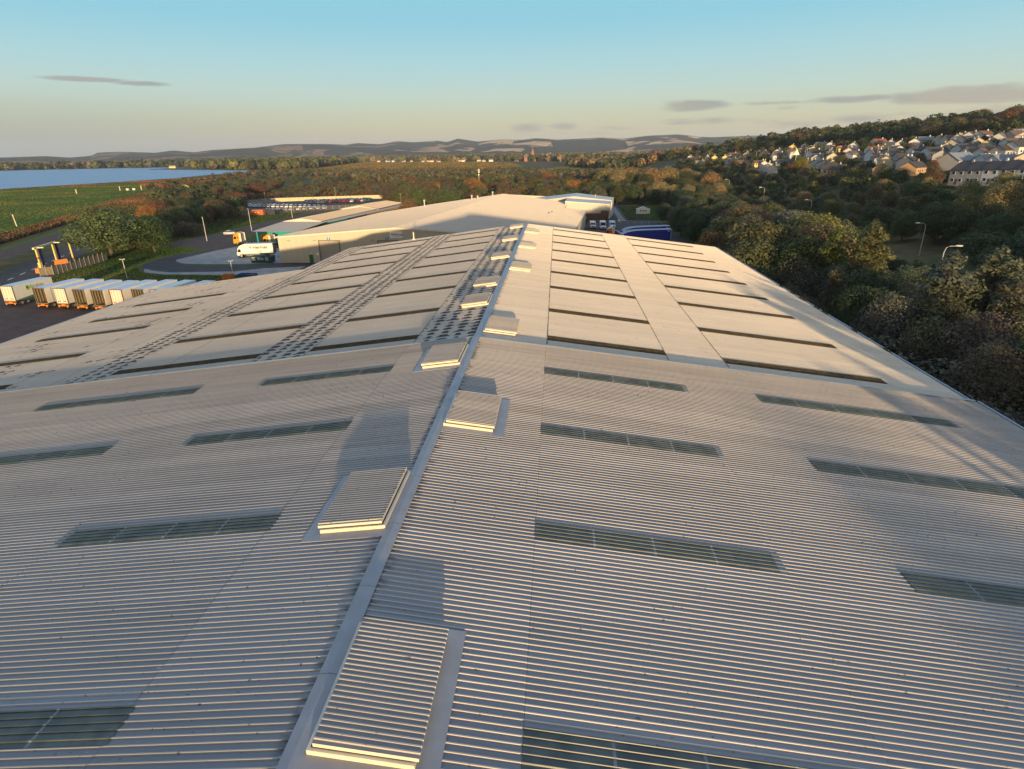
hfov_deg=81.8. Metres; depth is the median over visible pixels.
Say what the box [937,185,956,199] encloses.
broadleaf tree
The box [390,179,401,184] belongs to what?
autumn tree
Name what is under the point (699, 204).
pine tree
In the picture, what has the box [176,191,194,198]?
autumn tree
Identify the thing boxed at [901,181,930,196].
broadleaf tree
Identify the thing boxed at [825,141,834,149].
house
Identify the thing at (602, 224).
van
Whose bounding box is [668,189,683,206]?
broadleaf tree
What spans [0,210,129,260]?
road
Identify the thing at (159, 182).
dry grass
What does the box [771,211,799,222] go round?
autumn tree
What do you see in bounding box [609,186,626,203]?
broadleaf tree
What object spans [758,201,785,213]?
broadleaf tree
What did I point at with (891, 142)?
house
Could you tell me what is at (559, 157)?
village woodland
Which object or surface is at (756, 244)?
broadleaf tree
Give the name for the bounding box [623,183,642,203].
broadleaf tree
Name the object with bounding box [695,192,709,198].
autumn tree
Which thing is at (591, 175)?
broadleaf tree
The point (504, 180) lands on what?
autumn tree
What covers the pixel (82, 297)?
box trailer
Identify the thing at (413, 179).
autumn tree
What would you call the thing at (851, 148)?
house
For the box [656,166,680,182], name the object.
broadleaf tree
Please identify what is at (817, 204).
broadleaf tree
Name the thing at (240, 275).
skip
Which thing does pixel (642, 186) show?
broadleaf tree
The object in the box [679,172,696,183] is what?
broadleaf tree
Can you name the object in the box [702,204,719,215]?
broadleaf tree
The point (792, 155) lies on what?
house
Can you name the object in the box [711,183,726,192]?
autumn tree
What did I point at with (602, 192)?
bare tree
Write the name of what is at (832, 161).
house
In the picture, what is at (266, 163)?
shore woodland
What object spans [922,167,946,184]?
autumn tree
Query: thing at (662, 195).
bare tree
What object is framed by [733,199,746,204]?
autumn tree
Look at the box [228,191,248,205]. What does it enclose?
autumn tree
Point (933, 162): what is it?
autumn tree
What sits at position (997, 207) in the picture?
broadleaf tree
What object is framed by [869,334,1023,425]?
bush
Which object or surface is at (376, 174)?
autumn woodland
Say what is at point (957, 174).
house
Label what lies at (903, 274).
broadleaf tree
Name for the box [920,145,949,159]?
house
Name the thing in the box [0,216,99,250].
grass verge
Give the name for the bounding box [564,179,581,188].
broadleaf tree
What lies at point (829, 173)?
autumn tree
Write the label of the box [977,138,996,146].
house
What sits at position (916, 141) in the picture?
house
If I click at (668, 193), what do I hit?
pine tree
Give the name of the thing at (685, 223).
broadleaf tree
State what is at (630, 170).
broadleaf tree
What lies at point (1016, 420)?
bush
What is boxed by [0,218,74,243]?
reeds
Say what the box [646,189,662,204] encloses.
broadleaf tree
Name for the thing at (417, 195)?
broadleaf tree
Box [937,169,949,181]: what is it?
bush
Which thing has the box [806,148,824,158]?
house
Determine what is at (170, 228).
broadleaf tree
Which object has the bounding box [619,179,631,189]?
broadleaf tree
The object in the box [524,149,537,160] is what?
church
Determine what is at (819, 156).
house
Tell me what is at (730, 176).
autumn tree
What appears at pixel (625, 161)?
avenue woodland
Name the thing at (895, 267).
broadleaf tree
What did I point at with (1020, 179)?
broadleaf tree
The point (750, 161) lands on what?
house
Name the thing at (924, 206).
broadleaf tree
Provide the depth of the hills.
5511.78 m
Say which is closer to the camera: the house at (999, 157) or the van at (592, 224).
the van at (592, 224)
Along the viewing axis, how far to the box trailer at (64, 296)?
114.09 m
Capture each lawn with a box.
[0,221,269,294]
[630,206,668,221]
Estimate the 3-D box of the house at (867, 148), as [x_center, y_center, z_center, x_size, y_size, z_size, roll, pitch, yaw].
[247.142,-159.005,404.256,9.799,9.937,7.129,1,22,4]
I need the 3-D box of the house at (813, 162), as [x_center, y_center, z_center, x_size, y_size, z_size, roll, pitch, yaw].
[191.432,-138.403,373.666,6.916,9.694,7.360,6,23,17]
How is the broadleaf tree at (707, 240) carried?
on the ground at (910, 251)
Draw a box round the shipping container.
[251,209,265,214]
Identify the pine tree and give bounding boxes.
[638,191,644,204]
[663,187,670,205]
[671,190,677,206]
[696,201,703,208]
[707,194,713,205]
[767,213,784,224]
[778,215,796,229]
[803,225,852,304]
[816,267,846,320]
[847,218,898,285]
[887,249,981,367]
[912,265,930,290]
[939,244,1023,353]
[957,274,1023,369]
[997,310,1023,386]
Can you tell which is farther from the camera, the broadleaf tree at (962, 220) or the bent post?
the bent post
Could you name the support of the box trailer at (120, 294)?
on the trailer yard at (17, 320)
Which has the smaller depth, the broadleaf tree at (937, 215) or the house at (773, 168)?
the broadleaf tree at (937, 215)
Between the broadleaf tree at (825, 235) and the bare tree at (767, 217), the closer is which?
the broadleaf tree at (825, 235)
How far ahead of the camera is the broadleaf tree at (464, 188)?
341.49 m
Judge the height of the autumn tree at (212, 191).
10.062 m
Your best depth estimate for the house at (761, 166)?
419.84 m
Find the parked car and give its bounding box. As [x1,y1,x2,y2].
[223,230,235,234]
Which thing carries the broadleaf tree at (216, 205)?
on the ground at (910, 251)
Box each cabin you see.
[267,209,276,214]
[636,206,649,213]
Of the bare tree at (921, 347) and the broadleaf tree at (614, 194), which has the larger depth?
the broadleaf tree at (614, 194)
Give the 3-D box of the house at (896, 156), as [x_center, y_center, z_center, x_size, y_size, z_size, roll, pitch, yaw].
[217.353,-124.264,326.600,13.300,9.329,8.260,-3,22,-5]
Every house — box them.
[694,159,704,164]
[724,156,738,164]
[726,151,738,157]
[737,158,752,164]
[751,159,766,167]
[759,159,768,170]
[763,161,772,172]
[767,163,777,173]
[770,151,785,160]
[775,157,793,165]
[786,147,800,156]
[790,150,800,158]
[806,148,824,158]
[809,157,818,166]
[811,153,825,160]
[813,141,827,146]
[816,158,826,168]
[820,162,846,174]
[824,158,838,163]
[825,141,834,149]
[825,151,837,160]
[826,147,836,153]
[836,144,847,151]
[843,146,857,153]
[845,149,864,161]
[847,141,858,149]
[864,144,882,152]
[864,147,884,160]
[869,137,886,145]
[870,151,884,163]
[871,160,891,176]
[874,153,887,164]
[877,153,895,167]
[882,147,905,156]
[885,138,895,147]
[891,151,918,164]
[895,138,905,146]
[895,154,915,169]
[898,159,928,175]
[906,144,926,154]
[909,137,921,145]
[917,135,934,145]
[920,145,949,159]
[931,134,942,144]
[932,148,947,159]
[936,150,975,170]
[937,141,952,152]
[939,134,956,144]
[947,159,974,185]
[948,137,962,145]
[950,133,964,142]
[950,142,977,152]
[959,145,984,152]
[962,130,976,142]
[963,158,991,185]
[966,138,981,143]
[971,145,995,155]
[971,151,996,161]
[974,129,995,139]
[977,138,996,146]
[980,158,1008,185]
[983,151,1018,160]
[989,144,1013,153]
[991,131,1007,142]
[997,160,1023,182]
[998,135,1023,144]
[1004,129,1023,137]
[1006,140,1023,153]
[1012,152,1023,159]
[1017,164,1023,179]
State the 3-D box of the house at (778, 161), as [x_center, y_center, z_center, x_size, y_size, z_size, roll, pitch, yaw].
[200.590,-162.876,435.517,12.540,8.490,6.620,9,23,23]
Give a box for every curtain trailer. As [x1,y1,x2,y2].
[620,228,671,239]
[621,225,669,231]
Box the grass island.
[187,264,264,265]
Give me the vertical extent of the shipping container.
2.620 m
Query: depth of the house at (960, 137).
387.94 m
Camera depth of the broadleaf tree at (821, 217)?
113.50 m
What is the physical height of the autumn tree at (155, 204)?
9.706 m
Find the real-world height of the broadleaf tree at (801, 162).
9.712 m
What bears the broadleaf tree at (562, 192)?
on the ground at (910, 251)
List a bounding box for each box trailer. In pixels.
[0,277,52,304]
[32,278,83,306]
[52,279,103,307]
[72,280,121,308]
[90,280,138,308]
[109,280,156,303]
[130,279,177,297]
[150,280,195,290]
[190,280,215,284]
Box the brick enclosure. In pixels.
[585,211,609,223]
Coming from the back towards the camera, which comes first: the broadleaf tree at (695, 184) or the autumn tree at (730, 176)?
the autumn tree at (730, 176)
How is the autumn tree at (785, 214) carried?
on the ground at (910, 251)
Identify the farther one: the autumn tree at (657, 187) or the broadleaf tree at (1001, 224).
the autumn tree at (657, 187)
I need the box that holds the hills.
[0,134,766,162]
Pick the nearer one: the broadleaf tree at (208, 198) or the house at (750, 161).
the broadleaf tree at (208, 198)
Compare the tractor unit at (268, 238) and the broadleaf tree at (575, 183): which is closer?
the tractor unit at (268, 238)
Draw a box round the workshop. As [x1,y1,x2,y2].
[251,200,408,243]
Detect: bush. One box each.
[103,234,152,249]
[138,194,151,201]
[171,220,208,236]
[222,204,246,217]
[239,190,255,200]
[269,195,281,200]
[277,191,293,194]
[279,186,291,189]
[775,198,791,206]
[784,172,802,182]
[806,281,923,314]
[853,174,879,186]
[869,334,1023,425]
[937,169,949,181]
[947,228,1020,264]
[952,386,1023,426]
[977,231,1023,265]
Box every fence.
[37,253,107,275]
[247,198,274,203]
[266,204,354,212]
[587,220,647,222]
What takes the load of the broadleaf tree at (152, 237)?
on the lawn at (253, 237)
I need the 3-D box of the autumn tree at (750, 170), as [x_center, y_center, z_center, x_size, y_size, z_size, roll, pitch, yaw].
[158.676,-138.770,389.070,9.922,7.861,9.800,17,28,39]
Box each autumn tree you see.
[145,199,168,213]
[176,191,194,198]
[201,206,214,223]
[203,199,229,219]
[207,188,219,195]
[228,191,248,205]
[247,182,269,193]
[266,180,280,187]
[380,184,397,200]
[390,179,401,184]
[406,177,418,183]
[442,184,455,190]
[460,183,471,190]
[466,189,480,198]
[467,178,480,183]
[469,182,487,190]
[488,181,499,190]
[495,187,516,194]
[498,177,513,186]
[513,184,526,194]
[526,183,536,190]
[536,187,556,195]
[543,172,552,180]
[564,176,574,181]
[607,173,623,184]
[637,181,650,199]
[645,181,672,203]
[668,184,678,199]
[676,196,695,207]
[680,184,695,192]
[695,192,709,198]
[699,171,721,184]
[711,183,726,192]
[714,205,762,243]
[721,165,728,171]
[726,174,733,181]
[729,160,740,166]
[733,143,744,151]
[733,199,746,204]
[739,161,747,166]
[745,168,759,177]
[748,187,758,196]
[749,206,768,214]
[750,176,763,185]
[757,195,770,203]
[759,173,765,180]
[765,209,810,226]
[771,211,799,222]
[779,221,865,277]
[787,164,795,172]
[790,133,807,146]
[792,191,812,205]
[797,166,810,177]
[812,174,826,187]
[825,170,842,183]
[827,198,845,211]
[834,155,847,163]
[864,186,883,200]
[876,179,890,191]
[896,195,915,212]
[905,143,915,148]
[916,120,946,136]
[916,156,927,162]
[921,177,935,185]
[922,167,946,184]
[927,159,939,168]
[948,117,969,132]
[965,118,986,128]
[968,121,989,130]
[975,180,1023,218]
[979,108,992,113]
[983,172,1020,196]
[992,110,1021,129]
[1003,106,1023,115]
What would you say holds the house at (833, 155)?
on the ground at (910, 251)
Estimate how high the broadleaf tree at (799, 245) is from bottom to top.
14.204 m
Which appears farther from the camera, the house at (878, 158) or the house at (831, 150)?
the house at (831, 150)
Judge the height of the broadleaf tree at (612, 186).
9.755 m
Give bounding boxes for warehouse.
[0,223,1023,768]
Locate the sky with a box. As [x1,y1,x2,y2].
[0,0,1023,157]
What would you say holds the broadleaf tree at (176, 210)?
on the ground at (910, 251)
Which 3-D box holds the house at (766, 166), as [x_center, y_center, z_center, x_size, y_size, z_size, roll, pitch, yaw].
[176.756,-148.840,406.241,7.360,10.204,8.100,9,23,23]
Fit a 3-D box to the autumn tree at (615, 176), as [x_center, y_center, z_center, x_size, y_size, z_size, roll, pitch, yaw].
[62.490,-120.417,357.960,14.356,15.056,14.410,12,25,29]
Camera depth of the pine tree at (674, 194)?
281.64 m
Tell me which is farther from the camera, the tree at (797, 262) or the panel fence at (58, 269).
the panel fence at (58, 269)
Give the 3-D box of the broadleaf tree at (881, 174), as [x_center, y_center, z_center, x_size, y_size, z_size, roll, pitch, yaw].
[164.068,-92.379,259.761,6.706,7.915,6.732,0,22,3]
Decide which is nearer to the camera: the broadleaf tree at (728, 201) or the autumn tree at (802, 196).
the broadleaf tree at (728, 201)
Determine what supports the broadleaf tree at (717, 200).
on the ground at (910, 251)
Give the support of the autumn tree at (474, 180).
on the ground at (910, 251)
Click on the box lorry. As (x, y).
(259, 248)
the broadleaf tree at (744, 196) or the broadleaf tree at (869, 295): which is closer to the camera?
the broadleaf tree at (869, 295)
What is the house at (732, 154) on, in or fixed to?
on the ground at (910, 251)
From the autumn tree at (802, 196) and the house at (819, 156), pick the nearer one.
the autumn tree at (802, 196)
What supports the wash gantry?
on the coast road at (14, 273)
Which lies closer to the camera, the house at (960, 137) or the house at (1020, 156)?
the house at (1020, 156)
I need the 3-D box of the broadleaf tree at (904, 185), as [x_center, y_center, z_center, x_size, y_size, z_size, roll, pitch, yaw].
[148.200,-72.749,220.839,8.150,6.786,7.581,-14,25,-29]
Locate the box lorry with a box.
[236,242,276,257]
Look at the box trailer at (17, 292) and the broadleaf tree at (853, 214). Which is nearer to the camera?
the box trailer at (17, 292)
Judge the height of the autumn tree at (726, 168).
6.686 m
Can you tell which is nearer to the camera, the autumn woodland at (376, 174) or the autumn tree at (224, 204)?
the autumn tree at (224, 204)
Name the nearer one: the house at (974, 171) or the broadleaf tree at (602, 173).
the house at (974, 171)
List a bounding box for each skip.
[221,273,234,279]
[236,273,257,277]
[249,255,274,262]
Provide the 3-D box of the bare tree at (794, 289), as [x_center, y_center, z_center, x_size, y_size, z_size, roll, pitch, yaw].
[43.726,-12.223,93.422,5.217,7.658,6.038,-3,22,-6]
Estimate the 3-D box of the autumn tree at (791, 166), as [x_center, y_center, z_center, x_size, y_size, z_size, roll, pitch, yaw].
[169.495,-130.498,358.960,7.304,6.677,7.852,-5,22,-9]
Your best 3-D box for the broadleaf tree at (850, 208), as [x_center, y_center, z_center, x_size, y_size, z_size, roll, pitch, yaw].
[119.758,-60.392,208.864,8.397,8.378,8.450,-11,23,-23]
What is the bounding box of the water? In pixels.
[0,167,247,188]
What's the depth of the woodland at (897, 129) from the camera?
441.95 m
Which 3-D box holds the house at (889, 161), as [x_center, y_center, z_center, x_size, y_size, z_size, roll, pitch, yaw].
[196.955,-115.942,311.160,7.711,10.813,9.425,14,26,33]
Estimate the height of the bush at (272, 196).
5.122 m
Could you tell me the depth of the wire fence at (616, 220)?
230.97 m
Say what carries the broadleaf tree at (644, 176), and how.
on the ground at (910, 251)
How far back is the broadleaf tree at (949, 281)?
69.75 m
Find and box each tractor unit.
[232,231,252,244]
[262,234,278,247]
[605,226,614,233]
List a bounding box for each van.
[589,221,595,228]
[599,220,605,229]
[609,221,615,227]
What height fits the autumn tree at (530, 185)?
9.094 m
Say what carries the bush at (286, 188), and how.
on the ground at (910, 251)
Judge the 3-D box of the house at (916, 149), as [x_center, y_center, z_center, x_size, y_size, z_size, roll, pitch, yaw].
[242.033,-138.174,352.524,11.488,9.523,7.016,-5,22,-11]
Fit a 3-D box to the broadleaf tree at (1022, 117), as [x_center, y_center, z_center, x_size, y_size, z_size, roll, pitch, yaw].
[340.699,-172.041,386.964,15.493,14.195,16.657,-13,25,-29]
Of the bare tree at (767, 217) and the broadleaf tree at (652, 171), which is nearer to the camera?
the bare tree at (767, 217)
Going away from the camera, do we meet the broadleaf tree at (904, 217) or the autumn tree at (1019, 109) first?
the broadleaf tree at (904, 217)
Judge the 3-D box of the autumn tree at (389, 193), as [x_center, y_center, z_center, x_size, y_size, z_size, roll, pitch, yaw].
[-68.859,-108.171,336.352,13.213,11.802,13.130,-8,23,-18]
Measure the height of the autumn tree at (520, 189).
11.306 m
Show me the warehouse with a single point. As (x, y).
(554, 497)
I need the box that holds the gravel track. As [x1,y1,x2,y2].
[613,207,624,220]
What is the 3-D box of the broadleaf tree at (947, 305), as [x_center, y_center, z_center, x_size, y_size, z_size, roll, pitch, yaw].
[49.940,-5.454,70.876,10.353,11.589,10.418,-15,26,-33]
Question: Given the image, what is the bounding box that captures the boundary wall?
[275,195,381,201]
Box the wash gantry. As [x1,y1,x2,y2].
[32,241,60,267]
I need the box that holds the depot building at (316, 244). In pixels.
[274,191,586,262]
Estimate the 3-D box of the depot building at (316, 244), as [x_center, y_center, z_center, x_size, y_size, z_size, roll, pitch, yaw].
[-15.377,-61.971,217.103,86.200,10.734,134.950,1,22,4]
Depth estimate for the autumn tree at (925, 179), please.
221.37 m
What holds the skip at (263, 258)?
on the concrete apron
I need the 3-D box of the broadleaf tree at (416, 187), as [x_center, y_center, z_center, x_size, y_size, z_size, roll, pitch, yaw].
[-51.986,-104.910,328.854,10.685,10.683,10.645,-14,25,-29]
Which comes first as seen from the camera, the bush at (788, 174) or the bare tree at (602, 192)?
the bare tree at (602, 192)
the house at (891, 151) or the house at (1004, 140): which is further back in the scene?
the house at (891, 151)
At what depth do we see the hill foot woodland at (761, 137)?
831.91 m
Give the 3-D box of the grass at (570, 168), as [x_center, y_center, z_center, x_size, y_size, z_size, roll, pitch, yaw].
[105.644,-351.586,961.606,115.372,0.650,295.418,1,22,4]
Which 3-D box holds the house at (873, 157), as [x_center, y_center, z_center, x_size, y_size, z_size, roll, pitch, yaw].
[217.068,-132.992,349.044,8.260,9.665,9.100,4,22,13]
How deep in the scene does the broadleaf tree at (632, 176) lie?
364.07 m
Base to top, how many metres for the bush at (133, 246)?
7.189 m
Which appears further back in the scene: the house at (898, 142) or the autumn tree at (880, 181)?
the house at (898, 142)
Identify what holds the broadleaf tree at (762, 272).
on the ground at (910, 251)
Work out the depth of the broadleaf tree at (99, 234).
168.96 m
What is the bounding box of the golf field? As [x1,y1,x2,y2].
[0,183,144,232]
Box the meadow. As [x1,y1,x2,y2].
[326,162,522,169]
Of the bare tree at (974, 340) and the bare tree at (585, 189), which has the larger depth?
the bare tree at (585, 189)
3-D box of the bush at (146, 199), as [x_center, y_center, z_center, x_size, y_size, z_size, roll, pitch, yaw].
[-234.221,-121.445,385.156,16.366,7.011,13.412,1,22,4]
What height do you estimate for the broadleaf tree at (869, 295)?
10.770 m
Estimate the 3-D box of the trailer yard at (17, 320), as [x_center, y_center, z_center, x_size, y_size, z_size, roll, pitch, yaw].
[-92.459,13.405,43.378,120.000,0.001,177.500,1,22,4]
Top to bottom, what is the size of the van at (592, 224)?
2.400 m
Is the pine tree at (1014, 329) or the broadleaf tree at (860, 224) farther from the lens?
the broadleaf tree at (860, 224)
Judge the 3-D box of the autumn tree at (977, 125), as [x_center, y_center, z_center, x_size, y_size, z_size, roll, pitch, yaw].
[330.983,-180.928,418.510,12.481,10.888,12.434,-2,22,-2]
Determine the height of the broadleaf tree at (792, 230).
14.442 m
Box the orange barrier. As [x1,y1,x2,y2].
[53,259,68,264]
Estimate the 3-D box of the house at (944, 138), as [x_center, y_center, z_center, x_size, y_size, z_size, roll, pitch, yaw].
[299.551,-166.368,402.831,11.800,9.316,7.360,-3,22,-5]
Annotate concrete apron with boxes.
[176,246,280,263]
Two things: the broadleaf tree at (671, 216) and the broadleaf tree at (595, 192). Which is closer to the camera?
the broadleaf tree at (671, 216)
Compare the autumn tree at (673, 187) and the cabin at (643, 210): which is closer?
the cabin at (643, 210)
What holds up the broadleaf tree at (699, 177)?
on the ground at (910, 251)
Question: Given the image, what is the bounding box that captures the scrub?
[246,180,385,200]
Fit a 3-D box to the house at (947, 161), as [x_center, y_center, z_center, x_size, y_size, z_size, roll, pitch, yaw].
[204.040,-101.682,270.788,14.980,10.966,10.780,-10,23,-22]
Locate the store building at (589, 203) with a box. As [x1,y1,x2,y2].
[536,193,613,218]
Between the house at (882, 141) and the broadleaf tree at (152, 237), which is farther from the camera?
the house at (882, 141)
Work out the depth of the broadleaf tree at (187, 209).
239.02 m
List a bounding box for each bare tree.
[580,187,587,193]
[599,188,608,195]
[658,187,667,199]
[664,207,676,219]
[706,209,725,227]
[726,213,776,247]
[756,213,773,224]
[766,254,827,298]
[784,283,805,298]
[798,293,818,305]
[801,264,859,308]
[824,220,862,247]
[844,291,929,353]
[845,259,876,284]
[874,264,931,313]
[887,315,958,377]
[929,309,1023,385]
[945,339,1023,416]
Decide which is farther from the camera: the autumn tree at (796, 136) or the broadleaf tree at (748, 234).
the autumn tree at (796, 136)
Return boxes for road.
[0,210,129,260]
[0,222,134,291]
[141,239,315,271]
[158,212,326,249]
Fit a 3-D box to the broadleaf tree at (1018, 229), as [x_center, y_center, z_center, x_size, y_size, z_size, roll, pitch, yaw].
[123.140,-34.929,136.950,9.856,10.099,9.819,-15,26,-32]
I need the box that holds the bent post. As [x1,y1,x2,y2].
[68,242,73,260]
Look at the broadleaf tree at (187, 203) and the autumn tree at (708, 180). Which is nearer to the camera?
the broadleaf tree at (187, 203)
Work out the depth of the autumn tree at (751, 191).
319.37 m
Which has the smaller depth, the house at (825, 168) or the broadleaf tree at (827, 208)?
the broadleaf tree at (827, 208)
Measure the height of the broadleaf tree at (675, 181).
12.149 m
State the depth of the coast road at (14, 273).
160.46 m
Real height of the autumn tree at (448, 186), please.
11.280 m
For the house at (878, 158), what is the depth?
337.60 m
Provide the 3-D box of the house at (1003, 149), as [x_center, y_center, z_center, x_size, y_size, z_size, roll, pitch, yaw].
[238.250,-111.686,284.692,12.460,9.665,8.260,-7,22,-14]
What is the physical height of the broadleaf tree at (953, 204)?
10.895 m
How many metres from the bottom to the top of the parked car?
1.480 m
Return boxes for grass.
[0,175,259,189]
[48,191,152,220]
[165,212,305,241]
[551,167,594,169]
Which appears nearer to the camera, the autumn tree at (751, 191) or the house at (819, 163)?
the autumn tree at (751, 191)
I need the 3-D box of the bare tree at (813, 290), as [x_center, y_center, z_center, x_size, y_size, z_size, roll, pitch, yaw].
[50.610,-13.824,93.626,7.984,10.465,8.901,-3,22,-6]
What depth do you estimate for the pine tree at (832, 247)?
94.64 m
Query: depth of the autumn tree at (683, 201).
248.34 m
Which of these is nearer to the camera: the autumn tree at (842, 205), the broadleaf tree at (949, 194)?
the broadleaf tree at (949, 194)
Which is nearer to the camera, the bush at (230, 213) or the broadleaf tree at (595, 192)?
the bush at (230, 213)
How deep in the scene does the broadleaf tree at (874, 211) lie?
189.77 m
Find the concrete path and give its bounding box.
[144,266,304,274]
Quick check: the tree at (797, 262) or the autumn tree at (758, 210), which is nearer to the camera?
the tree at (797, 262)
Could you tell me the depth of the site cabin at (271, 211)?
290.11 m
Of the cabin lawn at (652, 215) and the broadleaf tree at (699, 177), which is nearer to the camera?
the cabin lawn at (652, 215)
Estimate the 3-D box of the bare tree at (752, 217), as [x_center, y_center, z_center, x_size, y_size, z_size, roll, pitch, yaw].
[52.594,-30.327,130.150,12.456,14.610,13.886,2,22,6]
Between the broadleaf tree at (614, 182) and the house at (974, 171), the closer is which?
the house at (974, 171)
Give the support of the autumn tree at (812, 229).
on the ground at (910, 251)
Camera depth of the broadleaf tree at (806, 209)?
210.15 m
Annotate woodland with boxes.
[0,158,203,169]
[145,104,1023,271]
[184,155,358,169]
[211,167,669,181]
[271,151,650,161]
[565,144,704,168]
[705,119,879,151]
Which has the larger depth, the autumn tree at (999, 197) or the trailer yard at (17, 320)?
the autumn tree at (999, 197)
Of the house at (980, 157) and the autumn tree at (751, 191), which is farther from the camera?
the autumn tree at (751, 191)
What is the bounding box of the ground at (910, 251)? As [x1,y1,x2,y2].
[0,133,1023,673]
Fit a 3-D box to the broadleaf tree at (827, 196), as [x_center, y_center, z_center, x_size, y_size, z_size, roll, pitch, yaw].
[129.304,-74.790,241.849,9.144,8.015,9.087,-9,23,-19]
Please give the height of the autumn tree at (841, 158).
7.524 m
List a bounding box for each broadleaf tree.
[57,205,149,256]
[129,214,173,251]
[134,204,157,216]
[147,219,169,244]
[155,206,174,215]
[155,213,179,227]
[158,218,174,238]
[163,207,189,225]
[166,197,182,206]
[176,199,195,211]
[177,193,198,201]
[177,199,200,208]
[177,206,196,222]
[190,207,211,225]
[199,197,217,205]
[203,201,227,221]
[222,198,243,213]
[391,187,413,202]
[398,198,417,209]
[410,186,426,204]
[411,188,427,205]
[426,191,437,204]
[430,187,451,203]
[437,190,461,202]
[456,182,465,188]
[458,186,471,190]
[472,185,488,193]
[477,190,485,196]
[522,190,532,195]
[533,186,543,192]
[546,179,557,184]
[555,190,570,194]
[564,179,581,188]
[566,187,580,193]
[582,182,595,190]
[587,169,599,178]
[588,189,601,195]
[592,168,614,181]
[592,181,610,194]
[598,178,607,183]
[605,185,621,202]
[607,168,629,178]
[608,180,622,188]
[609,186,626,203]
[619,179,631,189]
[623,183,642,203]
[624,167,639,180]
[624,171,641,183]
[631,184,645,202]
[633,173,655,183]
[636,167,666,181]
[643,179,654,187]
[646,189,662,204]
[655,203,671,222]
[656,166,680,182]
[662,176,677,184]
[667,207,682,226]
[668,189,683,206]
[669,178,687,185]
[670,206,691,235]
[672,189,688,206]
[676,209,701,235]
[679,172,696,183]
[682,190,697,198]
[682,215,709,241]
[684,203,697,210]
[687,211,710,235]
[688,197,708,208]
[689,182,700,190]
[694,171,717,182]
[695,230,729,249]
[696,184,715,193]
[698,216,750,249]
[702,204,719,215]
[707,201,741,225]
[709,198,725,206]
[711,179,733,192]
[716,218,797,267]
[717,204,761,222]
[720,197,736,204]
[726,236,795,283]
[736,226,777,256]
[738,193,750,200]
[748,263,781,284]
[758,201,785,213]
[760,235,830,295]
[763,224,816,275]
[775,221,808,233]
[782,210,862,256]
[783,204,800,211]
[791,157,809,170]
[798,206,813,214]
[803,225,847,252]
[804,197,824,211]
[810,207,819,215]
[814,192,838,206]
[815,266,902,321]
[820,199,843,215]
[823,218,857,243]
[825,283,897,347]
[838,201,862,218]
[841,213,860,227]
[846,215,858,225]
[847,191,866,207]
[848,229,876,257]
[858,220,871,227]
[859,207,887,224]
[864,221,889,239]
[873,208,900,232]
[876,165,893,180]
[880,191,900,209]
[884,290,981,373]
[889,209,918,240]
[889,259,908,277]
[895,271,918,283]
[898,181,916,197]
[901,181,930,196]
[905,193,940,216]
[908,204,958,243]
[916,201,939,223]
[927,200,969,237]
[934,188,959,202]
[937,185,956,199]
[937,207,985,244]
[953,192,982,218]
[955,179,986,199]
[967,211,1023,243]
[969,245,1015,265]
[970,330,1023,417]
[975,202,1017,232]
[997,174,1023,199]
[1005,198,1023,232]
[1015,225,1023,235]
[1015,239,1023,264]
[1017,113,1023,125]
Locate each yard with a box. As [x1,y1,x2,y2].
[0,295,112,342]
[242,199,387,211]
[584,205,687,242]
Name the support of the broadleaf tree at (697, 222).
on the ground at (910, 251)
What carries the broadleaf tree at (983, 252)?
on the ground at (910, 251)
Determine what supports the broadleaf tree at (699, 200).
on the ground at (910, 251)
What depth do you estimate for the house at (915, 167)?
270.20 m
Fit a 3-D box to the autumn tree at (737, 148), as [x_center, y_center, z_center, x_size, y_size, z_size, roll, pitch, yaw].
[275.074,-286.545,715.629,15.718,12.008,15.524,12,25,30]
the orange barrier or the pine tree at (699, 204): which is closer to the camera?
the orange barrier
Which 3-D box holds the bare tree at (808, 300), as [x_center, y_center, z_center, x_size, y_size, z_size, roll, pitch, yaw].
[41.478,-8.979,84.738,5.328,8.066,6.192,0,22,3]
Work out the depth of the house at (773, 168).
388.04 m
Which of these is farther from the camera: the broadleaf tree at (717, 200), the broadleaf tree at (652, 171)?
the broadleaf tree at (652, 171)
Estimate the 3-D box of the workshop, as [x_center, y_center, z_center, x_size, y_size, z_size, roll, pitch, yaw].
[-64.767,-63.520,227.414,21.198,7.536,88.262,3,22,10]
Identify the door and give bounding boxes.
[309,255,313,262]
[318,240,340,260]
[377,240,398,243]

